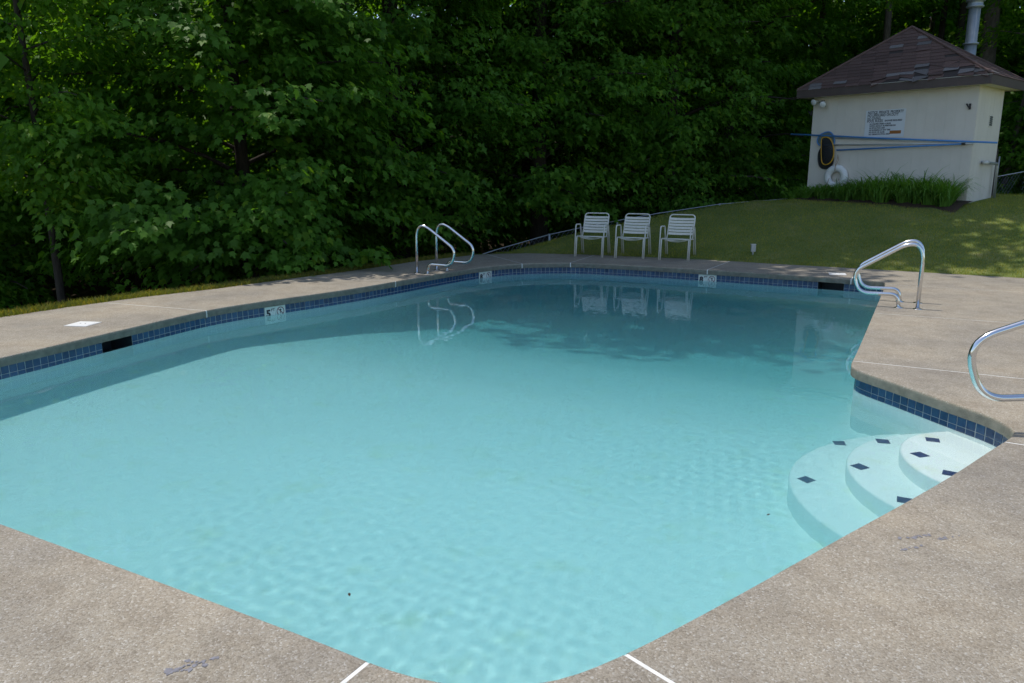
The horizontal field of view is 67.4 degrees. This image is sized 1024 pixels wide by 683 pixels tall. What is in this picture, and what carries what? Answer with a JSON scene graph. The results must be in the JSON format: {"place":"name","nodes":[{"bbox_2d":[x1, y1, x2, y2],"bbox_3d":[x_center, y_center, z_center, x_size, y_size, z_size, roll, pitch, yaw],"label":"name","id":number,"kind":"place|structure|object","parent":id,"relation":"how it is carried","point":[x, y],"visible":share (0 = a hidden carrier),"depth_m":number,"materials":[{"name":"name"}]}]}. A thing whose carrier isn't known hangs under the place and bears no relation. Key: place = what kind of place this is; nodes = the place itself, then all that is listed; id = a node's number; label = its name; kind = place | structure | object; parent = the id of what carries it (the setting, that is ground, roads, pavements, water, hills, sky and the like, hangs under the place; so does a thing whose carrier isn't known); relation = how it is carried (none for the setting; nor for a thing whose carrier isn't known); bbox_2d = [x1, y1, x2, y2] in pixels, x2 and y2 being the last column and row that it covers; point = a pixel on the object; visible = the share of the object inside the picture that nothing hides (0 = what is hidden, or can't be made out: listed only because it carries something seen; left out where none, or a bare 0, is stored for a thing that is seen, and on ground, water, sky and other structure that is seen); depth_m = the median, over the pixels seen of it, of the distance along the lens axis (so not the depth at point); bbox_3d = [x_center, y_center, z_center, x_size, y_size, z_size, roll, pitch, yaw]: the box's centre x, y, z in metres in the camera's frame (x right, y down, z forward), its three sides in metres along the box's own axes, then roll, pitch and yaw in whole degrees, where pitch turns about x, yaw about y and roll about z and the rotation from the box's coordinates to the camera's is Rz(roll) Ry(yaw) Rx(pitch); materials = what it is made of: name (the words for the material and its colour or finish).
{"place":"outdoors","nodes":[
{"label":"outdoors","id":0,"kind":"place"},
{"bbox_2d":[0,273,995,682],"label":"pool water","id":1,"kind":"structure","parent":0,"point":[528,477],"depth_m":4.97,"materials":[{"name":"blue liquid"}]},
{"bbox_2d":[0,53,1023,310],"bbox_3d":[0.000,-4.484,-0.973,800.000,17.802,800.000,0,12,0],"label":"ground","id":2,"kind":"structure","parent":0,"point":[104,289],"depth_m":15.58,"materials":[{"name":"green plant"}]},
{"bbox_2d":[0,274,48,310],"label":"shrub","id":3,"kind":"object","parent":2,"relation":"on","point":[15,291],"visible":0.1,"depth_m":14.31,"materials":[{"name":"green plant"}]},
{"bbox_2d":[0,6,103,275],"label":"forest tree","id":4,"kind":"object","parent":2,"relation":"on","point":[13,193],"visible":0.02,"depth_m":20.62,"materials":[{"name":"green plant"}]},
{"bbox_2d":[0,0,162,311],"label":"maple tree","id":5,"kind":"object","parent":2,"relation":"on","point":[16,253],"visible":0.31,"depth_m":16.77,"materials":[{"name":"green plant"}]},
{"bbox_2d":[0,0,182,303],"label":"young tree","id":6,"kind":"object","parent":2,"relation":"on","point":[46,185],"visible":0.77,"depth_m":12.05,"materials":[{"name":"green plant"}]},
{"bbox_2d":[12,2,217,243],"bbox_3d":[-14.145,-10.871,28.509,10.351,15.991,10.315,0,12,0],"label":"forest tree","id":7,"kind":"object","parent":2,"relation":"on","point":[118,138],"depth_m":27.89,"materials":[{"name":"green plant"}]},
{"bbox_2d":[2,0,246,285],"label":"forest tree","id":8,"kind":"object","parent":2,"relation":"on","point":[138,280],"visible":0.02,"depth_m":25.08,"materials":[{"name":"green plant"}]},
{"bbox_2d":[77,254,214,294],"bbox_3d":[-7.064,-0.818,15.765,4.784,1.998,2.900,-10,16,-38],"label":"shrub","id":9,"kind":"object","parent":2,"relation":"on","point":[135,271],"visible":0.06,"depth_m":15.54,"materials":[{"name":"green plant"}]},
{"bbox_2d":[29,0,403,281],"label":"forest tree","id":10,"kind":"object","parent":2,"relation":"on","point":[204,180],"visible":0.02,"depth_m":19.65,"materials":[{"name":"green plant"}]},
{"bbox_2d":[0,0,453,294],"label":"maple tree","id":11,"kind":"object","parent":2,"relation":"on","point":[172,234],"visible":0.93,"depth_m":13.32,"materials":[{"name":"green plant"}]},
{"bbox_2d":[125,15,333,246],"bbox_3d":[-9.355,-11.595,27.024,10.431,17.776,9.589,0,12,0],"label":"forest tree","id":12,"kind":"object","parent":2,"relation":"on","point":[239,43],"depth_m":25.80,"materials":[{"name":"green plant"}]},
{"bbox_2d":[0,251,477,316],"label":"verge grass","id":13,"kind":"structure","parent":2,"relation":"on","point":[87,301],"depth_m":10.93,"materials":[{"name":"green plant"}]},
{"bbox_2d":[183,0,467,265],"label":"forest tree","id":14,"kind":"object","parent":2,"relation":"on","point":[370,10],"depth_m":24.89,"materials":[{"name":"green plant"}]},
{"bbox_2d":[190,0,568,259],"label":"maple tree","id":15,"kind":"object","parent":2,"relation":"on","point":[427,24],"visible":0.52,"depth_m":16.52,"materials":[{"name":"green plant"}]},
{"bbox_2d":[384,218,477,258],"bbox_3d":[-2.237,-2.316,19.782,3.359,1.725,4.219,0,12,0],"label":"shrub","id":16,"kind":"object","parent":2,"relation":"on","point":[432,250],"visible":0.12,"depth_m":20.30,"materials":[{"name":"green plant"}]},
{"bbox_2d":[348,0,640,255],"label":"forest tree","id":17,"kind":"object","parent":2,"relation":"on","point":[512,230],"visible":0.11,"depth_m":22.26,"materials":[{"name":"green plant"}]},
{"bbox_2d":[0,267,1007,446],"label":"pool shell","id":18,"kind":"object","parent":2,"relation":"in","point":[975,430],"visible":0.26,"depth_m":9.34,"materials":[{"name":"tile"}]},
{"bbox_2d":[264,305,285,315],"bbox_3d":[-3.131,-0.392,10.151,0.015,0.151,0.312,10,16,38],"label":"depth marker","id":19,"kind":"object","parent":18,"relation":"attached to","point":[274,310],"visible":0.88,"depth_m":10.14,"materials":[{"name":"white tile"}]},
{"bbox_2d":[479,271,491,278],"bbox_3d":[-0.478,-1.179,13.775,0.014,0.151,0.315,11,16,42],"label":"depth marker","id":20,"kind":"object","parent":18,"relation":"attached to","point":[486,274],"visible":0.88,"depth_m":13.77,"materials":[{"name":"white tile"}]},
{"bbox_2d":[698,274,716,281],"bbox_3d":[3.393,-1.084,13.338,0.311,0.151,0.014,7,14,29],"label":"depth marker","id":21,"kind":"object","parent":18,"relation":"attached to","point":[703,277],"visible":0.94,"depth_m":13.33,"materials":[{"name":"white tile"}]},
{"bbox_2d":[0,253,1023,682],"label":"pool deck","id":22,"kind":"structure","parent":2,"relation":"on","point":[926,587],"depth_m":3.07,"materials":[{"name":"beige concrete"}]},
{"bbox_2d":[64,321,100,326],"bbox_3d":[-4.701,-0.195,8.415,0.260,0.011,0.260,2,12,9],"label":"skimmer access","id":23,"kind":"object","parent":22,"relation":"on","point":[82,323],"visible":1,"depth_m":8.40,"materials":[{"name":"white plastic"}]},
{"bbox_2d":[415,224,454,273],"bbox_3d":[-1.274,-1.499,12.563,0.807,0.809,0.112,6,14,27],"label":"grab rail","id":24,"kind":"object","parent":22,"relation":"on","point":[441,239],"visible":1,"depth_m":12.56,"materials":[{"name":"metal"}]},
{"bbox_2d":[434,223,473,270],"bbox_3d":[-0.988,-1.591,12.990,0.807,0.809,0.112,6,14,27],"label":"grab rail","id":25,"kind":"object","parent":22,"relation":"on","point":[457,234],"visible":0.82,"depth_m":12.98,"materials":[{"name":"metal"}]},
{"bbox_2d":[574,212,610,257],"bbox_3d":[1.635,-2.159,15.504,0.615,0.851,0.664,5,13,20],"label":"patio chair","id":26,"kind":"object","parent":22,"relation":"on","point":[592,228],"visible":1,"depth_m":15.65,"materials":[{"name":"white plastic"}]},
{"bbox_2d":[614,213,650,258],"bbox_3d":[2.408,-2.095,15.207,0.615,0.851,0.664,5,13,22],"label":"patio chair","id":27,"kind":"object","parent":22,"relation":"on","point":[631,228],"visible":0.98,"depth_m":15.34,"materials":[{"name":"white plastic"}]},
{"bbox_2d":[658,214,695,260],"bbox_3d":[3.220,-2.022,14.876,0.615,0.851,0.664,6,13,24],"label":"patio chair","id":28,"kind":"object","parent":22,"relation":"on","point":[672,228],"visible":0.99,"depth_m":15.00,"materials":[{"name":"white plastic"}]},
{"bbox_2d":[828,272,845,274],"bbox_3d":[5.367,-1.118,12.670,0.260,0.011,0.260,4,13,17],"label":"skimmer access","id":29,"kind":"object","parent":22,"relation":"on","point":[836,273],"visible":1,"depth_m":12.62,"materials":[{"name":"white plastic"}]},
{"bbox_2d":[853,242,924,309],"bbox_3d":[4.637,-0.821,9.440,0.806,0.809,0.112,6,14,27],"label":"grab rail","id":30,"kind":"object","parent":22,"relation":"on","point":[888,253],"visible":1,"depth_m":9.39,"materials":[{"name":"metal"}]},
{"bbox_2d":[857,239,924,303],"bbox_3d":[4.878,-0.919,9.889,0.806,0.809,0.112,6,14,27],"label":"grab rail","id":31,"kind":"object","parent":22,"relation":"on","point":[895,289],"visible":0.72,"depth_m":9.90,"materials":[{"name":"metal"}]},
{"bbox_2d":[967,320,1023,401],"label":"stair handrail","id":32,"kind":"object","parent":22,"relation":"on","point":[976,345],"visible":1,"depth_m":4.82,"materials":[{"name":"metal"}]},
{"bbox_2d":[1,0,1023,284],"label":"wood","id":33,"kind":"object","parent":2,"relation":"on","point":[951,28],"visible":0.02,"depth_m":33.47,"materials":[{"name":"green plant"}]},
{"bbox_2d":[399,0,692,245],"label":"maple tree","id":34,"kind":"object","parent":2,"relation":"on","point":[566,188],"visible":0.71,"depth_m":18.12,"materials":[{"name":"green plant"}]},
{"bbox_2d":[482,186,650,241],"bbox_3d":[1.823,-3.610,21.211,4.632,2.287,3.339,7,14,29],"label":"shrub","id":35,"kind":"object","parent":2,"relation":"on","point":[573,222],"visible":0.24,"depth_m":20.83,"materials":[{"name":"green plant"}]},
{"bbox_2d":[464,0,739,245],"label":"forest tree","id":36,"kind":"object","parent":2,"relation":"on","point":[565,234],"visible":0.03,"depth_m":24.48,"materials":[{"name":"green plant"}]},
{"bbox_2d":[483,199,783,253],"bbox_3d":[3.153,-2.258,18.259,9.519,2.308,0.929,-5,13,-20],"label":"chain link fence","id":37,"kind":"object","parent":2,"relation":"on","point":[549,236],"visible":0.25,"depth_m":18.25,"materials":[{"name":"grey metal"}]},
{"bbox_2d":[604,176,677,223],"bbox_3d":[3.858,-3.591,20.647,3.520,2.033,2.840,0,12,0],"label":"shrub","id":38,"kind":"object","parent":2,"relation":"on","point":[650,211],"visible":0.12,"depth_m":19.87,"materials":[{"name":"green plant"}]},
{"bbox_2d":[546,0,816,221],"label":"maple tree","id":39,"kind":"object","parent":2,"relation":"on","point":[672,151],"visible":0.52,"depth_m":19.42,"materials":[{"name":"green plant"}]},
{"bbox_2d":[566,0,848,227],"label":"forest tree","id":40,"kind":"object","parent":2,"relation":"on","point":[790,117],"visible":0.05,"depth_m":23.22,"materials":[{"name":"green plant"}]},
{"bbox_2d":[672,174,761,206],"bbox_3d":[5.784,-3.838,21.238,3.667,1.812,2.742,3,13,13],"label":"shrub","id":41,"kind":"object","parent":2,"relation":"on","point":[732,195],"visible":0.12,"depth_m":20.82,"materials":[{"name":"green plant"}]},
{"bbox_2d":[678,165,807,201],"bbox_3d":[6.721,-4.339,21.855,4.790,1.802,3.452,0,12,0],"label":"shrub","id":42,"kind":"object","parent":2,"relation":"on","point":[768,190],"visible":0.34,"depth_m":21.67,"materials":[{"name":"green plant"}]},
{"bbox_2d":[750,244,755,254],"bbox_3d":[4.615,-1.740,14.710,0.092,0.255,0.068,0,12,0],"label":"sprinkler post","id":43,"kind":"object","parent":2,"relation":"on","point":[753,248],"visible":0.88,"depth_m":14.68,"materials":[{"name":"white plastic"}]},
{"bbox_2d":[496,193,1023,277],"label":"lawn grass","id":44,"kind":"structure","parent":2,"relation":"on","point":[855,223],"depth_m":15.40,"materials":[{"name":"green plant"}]},
{"bbox_2d":[650,0,872,194],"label":"forest tree","id":45,"kind":"object","parent":2,"relation":"on","point":[807,16],"visible":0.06,"depth_m":25.14,"materials":[{"name":"green plant"}]},
{"bbox_2d":[580,0,944,204],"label":"maple tree","id":46,"kind":"object","parent":2,"relation":"on","point":[749,160],"visible":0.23,"depth_m":21.82,"materials":[{"name":"green plant"}]},
{"bbox_2d":[692,0,960,195],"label":"forest tree","id":47,"kind":"object","parent":2,"relation":"on","point":[836,61],"visible":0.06,"depth_m":27.31,"materials":[{"name":"green plant"}]},
{"bbox_2d":[790,196,971,212],"bbox_3d":[8.002,-3.153,17.511,1.235,0.361,4.150,-11,16,-40],"label":"planting bed","id":48,"kind":"object","parent":2,"relation":"on","point":[956,205],"visible":0.48,"depth_m":16.63,"materials":[{"name":"brown plant"}]},
{"bbox_2d":[779,189,801,199],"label":"daylily","id":49,"kind":"object","parent":48,"relation":"on","point":[791,195],"visible":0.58,"depth_m":18.65,"materials":[{"name":"green plant"}]},
{"bbox_2d":[791,183,815,197],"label":"daylily","id":50,"kind":"object","parent":48,"relation":"on","point":[807,194],"visible":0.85,"depth_m":18.38,"materials":[{"name":"green plant"}]},
{"bbox_2d":[792,184,814,193],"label":"daylily","id":51,"kind":"object","parent":48,"relation":"on","point":[798,189],"visible":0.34,"depth_m":18.88,"materials":[{"name":"green plant"}]},
{"bbox_2d":[805,184,834,198],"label":"daylily","id":52,"kind":"object","parent":48,"relation":"on","point":[823,195],"visible":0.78,"depth_m":17.97,"materials":[{"name":"green plant"}]},
{"bbox_2d":[820,178,852,198],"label":"daylily","id":53,"kind":"object","parent":48,"relation":"on","point":[833,194],"visible":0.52,"depth_m":17.85,"materials":[{"name":"green plant"}]},
{"bbox_2d":[827,180,864,200],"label":"daylily","id":54,"kind":"object","parent":48,"relation":"on","point":[843,197],"visible":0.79,"depth_m":17.57,"materials":[{"name":"green plant"}]},
{"bbox_2d":[839,176,873,199],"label":"daylily","id":55,"kind":"object","parent":48,"relation":"on","point":[855,197],"visible":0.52,"depth_m":17.41,"materials":[{"name":"green plant"}]},
{"bbox_2d":[837,176,890,192],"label":"daylily","id":56,"kind":"object","parent":48,"relation":"on","point":[856,182],"visible":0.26,"depth_m":17.61,"materials":[{"name":"green plant"}]},
{"bbox_2d":[847,170,892,200],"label":"daylily","id":57,"kind":"object","parent":48,"relation":"on","point":[864,197],"visible":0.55,"depth_m":17.27,"materials":[{"name":"green plant"}]},
{"bbox_2d":[858,176,896,194],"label":"daylily","id":58,"kind":"object","parent":48,"relation":"on","point":[877,184],"visible":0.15,"depth_m":17.28,"materials":[{"name":"green plant"}]},
{"bbox_2d":[854,167,918,202],"bbox_3d":[8.173,-3.515,16.990,1.557,0.884,1.558,2,12,11],"label":"daylily","id":59,"kind":"object","parent":48,"relation":"on","point":[881,198],"visible":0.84,"depth_m":16.95,"materials":[{"name":"green plant"}]},
{"bbox_2d":[863,174,910,195],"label":"daylily","id":60,"kind":"object","parent":48,"relation":"on","point":[888,182],"visible":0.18,"depth_m":17.15,"materials":[{"name":"green plant"}]},
{"bbox_2d":[874,171,918,199],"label":"daylily","id":61,"kind":"object","parent":48,"relation":"on","point":[899,185],"visible":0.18,"depth_m":16.90,"materials":[{"name":"green plant"}]},
{"bbox_2d":[863,170,934,202],"bbox_3d":[8.603,-3.401,16.833,1.568,0.735,1.549,-10,16,-40],"label":"daylily","id":62,"kind":"object","parent":48,"relation":"on","point":[903,199],"visible":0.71,"depth_m":16.65,"materials":[{"name":"green plant"}]},
{"bbox_2d":[893,171,934,195],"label":"daylily","id":63,"kind":"object","parent":48,"relation":"on","point":[910,183],"visible":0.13,"depth_m":16.75,"materials":[{"name":"green plant"}]},
{"bbox_2d":[893,177,943,203],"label":"daylily","id":64,"kind":"object","parent":48,"relation":"on","point":[915,199],"visible":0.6,"depth_m":16.52,"materials":[{"name":"green plant"}]},
{"bbox_2d":[893,167,954,191],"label":"daylily","id":65,"kind":"object","parent":48,"relation":"on","point":[921,180],"visible":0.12,"depth_m":16.51,"materials":[{"name":"green plant"}]},
{"bbox_2d":[901,173,963,204],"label":"daylily","id":66,"kind":"object","parent":48,"relation":"on","point":[927,199],"visible":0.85,"depth_m":16.30,"materials":[{"name":"green plant"}]},
{"bbox_2d":[917,177,966,196],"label":"daylily","id":67,"kind":"object","parent":48,"relation":"on","point":[946,185],"visible":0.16,"depth_m":16.31,"materials":[{"name":"green plant"}]},
{"bbox_2d":[909,175,979,206],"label":"daylily","id":68,"kind":"object","parent":48,"relation":"on","point":[944,201],"visible":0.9,"depth_m":16.06,"materials":[{"name":"green plant"}]},
{"bbox_2d":[912,173,980,200],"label":"daylily","id":69,"kind":"object","parent":48,"relation":"on","point":[959,191],"visible":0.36,"depth_m":16.24,"materials":[{"name":"green plant"}]},
{"bbox_2d":[882,0,891,40],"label":"tall tree","id":70,"kind":"object","parent":2,"relation":"on","point":[887,25],"visible":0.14,"depth_m":23.70,"materials":[{"name":"brown plant"}]},
{"bbox_2d":[796,0,1023,202],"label":"pump shed","id":71,"kind":"structure","parent":2,"relation":"on","point":[933,85],"depth_m":17.08,"materials":[{"name":"paint"}]},
{"bbox_2d":[811,99,825,107],"bbox_3d":[7.398,-5.718,18.472,0.226,0.210,0.389,-11,16,-40],"label":"floodlight","id":72,"kind":"object","parent":71,"relation":"attached to","point":[822,104],"visible":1,"depth_m":18.45,"materials":[{"name":"white glass"}]},
{"bbox_2d":[824,155,847,187],"bbox_3d":[7.771,-4.064,18.415,0.158,0.814,0.580,-11,16,-40],"label":"life ring","id":73,"kind":"object","parent":71,"relation":"hanging from","point":[840,169],"visible":0.84,"depth_m":18.36,"materials":[{"name":"white plastic"}]},
{"bbox_2d":[817,131,941,145],"bbox_3d":[8.483,-4.676,17.534,0.063,0.350,3.206,-11,16,-40],"label":"leaf skimmer","id":74,"kind":"object","parent":71,"relation":"attached to","point":[824,133],"visible":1,"depth_m":18.26,"materials":[{"name":"blue metal"}]},
{"bbox_2d":[864,108,905,136],"bbox_3d":[8.497,-4.971,17.516,0.011,0.612,0.893,-11,16,-40],"label":"rules sign","id":75,"kind":"object","parent":71,"relation":"attached to","point":[886,123],"visible":1,"depth_m":17.50,"materials":[{"name":"white metal"}]},
{"bbox_2d":[818,142,966,168],"bbox_3d":[8.561,-4.246,17.558,0.045,0.579,3.319,-11,16,-40],"label":"leaf net","id":76,"kind":"object","parent":71,"relation":"attached to","point":[821,165],"visible":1,"depth_m":18.04,"materials":[{"name":"blue metal"}]},
{"bbox_2d":[791,133,997,143],"bbox_3d":[8.477,-4.632,17.485,0.039,0.382,4.620,-11,16,-40],"label":"skimmer pole","id":77,"kind":"object","parent":71,"relation":"attached to","point":[898,138],"visible":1,"depth_m":17.22,"materials":[{"name":"blue metal"}]},
{"bbox_2d":[821,136,974,164],"bbox_3d":[8.604,-4.355,17.405,0.084,0.677,3.385,-11,16,-41],"label":"leaf rake","id":78,"kind":"object","parent":71,"relation":"attached to","point":[827,150],"visible":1,"depth_m":18.41,"materials":[{"name":"blue paint"}]},
{"bbox_2d":[813,0,1023,160],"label":"forest tree","id":79,"kind":"object","parent":2,"relation":"on","point":[1008,14],"visible":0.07,"depth_m":27.76,"materials":[{"name":"green plant"}]},
{"bbox_2d":[828,0,1023,172],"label":"forest tree","id":80,"kind":"object","parent":2,"relation":"on","point":[872,40],"visible":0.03,"depth_m":29.61,"materials":[{"name":"green plant"}]},
{"bbox_2d":[955,0,967,47],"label":"tall tree","id":81,"kind":"object","parent":2,"relation":"on","point":[962,10],"visible":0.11,"depth_m":26.17,"materials":[{"name":"brown plant"}]},
{"bbox_2d":[944,0,1023,189],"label":"young tree","id":82,"kind":"object","parent":2,"relation":"on","point":[1002,32],"visible":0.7,"depth_m":21.34,"materials":[{"name":"green plant"}]},
{"bbox_2d":[947,6,1023,191],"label":"forest tree","id":83,"kind":"object","parent":2,"relation":"on","point":[1012,53],"visible":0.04,"depth_m":24.41,"materials":[{"name":"green plant"}]},
{"bbox_2d":[979,0,1000,63],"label":"tall tree","id":84,"kind":"object","parent":2,"relation":"on","point":[989,55],"visible":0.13,"depth_m":22.29,"materials":[{"name":"brown plant"}]},
{"bbox_2d":[991,149,999,195],"bbox_3d":[11.035,-3.759,17.590,0.147,1.251,0.096,8,15,33],"label":"fence post","id":85,"kind":"object","parent":2,"relation":"on","point":[997,157],"visible":0.26,"depth_m":17.50,"materials":[{"name":"grey metal"}]},
{"bbox_2d":[996,91,1023,194],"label":"maple tree","id":86,"kind":"object","parent":2,"relation":"on","point":[1016,163],"visible":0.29,"depth_m":20.93,"materials":[{"name":"green plant"}]},
{"bbox_2d":[998,171,1023,192],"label":"chain link fence","id":87,"kind":"object","parent":2,"relation":"on","point":[1010,179],"visible":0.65,"depth_m":18.39,"materials":[{"name":"grey metal"}]}
]}

